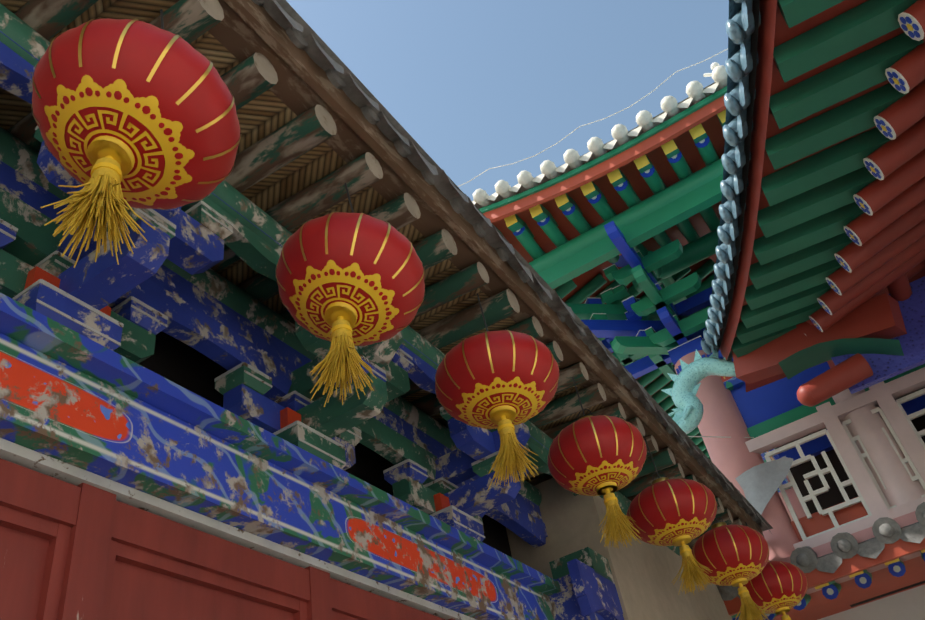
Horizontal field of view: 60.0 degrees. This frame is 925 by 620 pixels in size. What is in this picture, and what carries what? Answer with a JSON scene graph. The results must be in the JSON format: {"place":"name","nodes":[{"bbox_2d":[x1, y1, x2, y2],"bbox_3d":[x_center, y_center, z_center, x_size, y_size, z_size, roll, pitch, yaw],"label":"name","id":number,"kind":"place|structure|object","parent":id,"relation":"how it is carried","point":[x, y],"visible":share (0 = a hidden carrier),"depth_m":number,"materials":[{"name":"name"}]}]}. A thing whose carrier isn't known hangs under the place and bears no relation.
{"place":"outdoors","nodes":[
{"label":"outdoors","id":0,"kind":"place"},
{"bbox_2d":[0,0,772,619],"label":"building","id":1,"kind":"structure","parent":0,"point":[176,442],"depth_m":3.09,"materials":[{"name":"paint"}]},
{"bbox_2d":[31,9,240,267],"bbox_3d":[-0.882,-0.551,2.192,0.541,1.055,0.536,-28,-42,19],"label":"lantern","id":2,"kind":"object","parent":1,"relation":"hanging from","point":[134,113],"visible":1,"depth_m":1.99,"materials":[{"name":"red fabric"}]},
{"bbox_2d":[275,183,424,406],"bbox_3d":[-0.400,-0.122,2.862,0.532,1.022,0.523,-28,-42,19],"label":"lantern","id":3,"kind":"object","parent":1,"relation":"hanging from","point":[347,283],"visible":1,"depth_m":2.67,"materials":[{"name":"red fabric"}]},
{"bbox_2d":[435,293,559,489],"bbox_3d":[0.149,0.299,3.529,0.555,0.995,0.555,-28,-42,19],"label":"lantern","id":4,"kind":"object","parent":1,"relation":"hanging from","point":[503,382],"visible":1,"depth_m":3.34,"materials":[{"name":"red fabric"}]},
{"bbox_2d":[252,0,771,533],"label":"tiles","id":5,"kind":"object","parent":1,"relation":"on","point":[468,210],"visible":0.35,"depth_m":3.68,"materials":[{"name":"grey tile"}]},
{"bbox_2d":[547,377,646,548],"bbox_3d":[0.706,0.761,4.220,0.529,1.003,0.529,-28,-42,19],"label":"lantern","id":6,"kind":"object","parent":1,"relation":"hanging from","point":[598,455],"visible":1,"depth_m":4.03,"materials":[{"name":"red fabric"}]},
{"bbox_2d":[626,438,717,594],"bbox_3d":[1.276,1.223,4.915,0.561,1.012,0.561,-28,-42,19],"label":"lantern","id":7,"kind":"object","parent":1,"relation":"hanging from","point":[664,511],"visible":1,"depth_m":4.71,"materials":[{"name":"red fabric"}]},
{"bbox_2d":[692,516,769,619],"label":"lantern","id":8,"kind":"object","parent":1,"relation":"hanging from","point":[733,555],"visible":0.92,"depth_m":5.41,"materials":[{"name":"red fabric"}]},
{"bbox_2d":[739,522,807,619],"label":"lantern","id":9,"kind":"object","parent":1,"relation":"hanging from","point":[777,587],"visible":0.83,"depth_m":6.11,"materials":[{"name":"red fabric"}]},
{"bbox_2d":[286,0,728,200],"label":"sky","id":10,"kind":"structure","parent":0,"point":[479,85],"materials":[{"name":"blue"}]},
{"label":"ground","id":11,"kind":"structure","parent":0,"visible":0},
{"bbox_2d":[458,48,924,606],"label":"building","id":12,"kind":"structure","parent":11,"relation":"on","point":[614,242],"depth_m":8.57,"materials":[{"name":"green wood"}]},
{"bbox_2d":[688,367,924,619],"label":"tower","id":13,"kind":"structure","parent":11,"relation":"on","point":[868,542],"depth_m":7.54,"materials":[{"name":"pink wood"}]},
{"bbox_2d":[701,0,924,506],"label":"roof eave","id":14,"kind":"object","parent":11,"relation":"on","point":[820,252],"visible":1,"depth_m":5.39,"materials":[{"name":"green wood"}]},
{"bbox_2d":[661,349,735,433],"bbox_3d":[2.247,0.809,7.722,1.312,0.884,0.302,-28,-42,19],"label":"dragon ornament","id":15,"kind":"object","parent":14,"relation":"attached to","point":[687,412],"visible":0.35,"depth_m":7.68,"materials":[{"name":"teal ceramic"}]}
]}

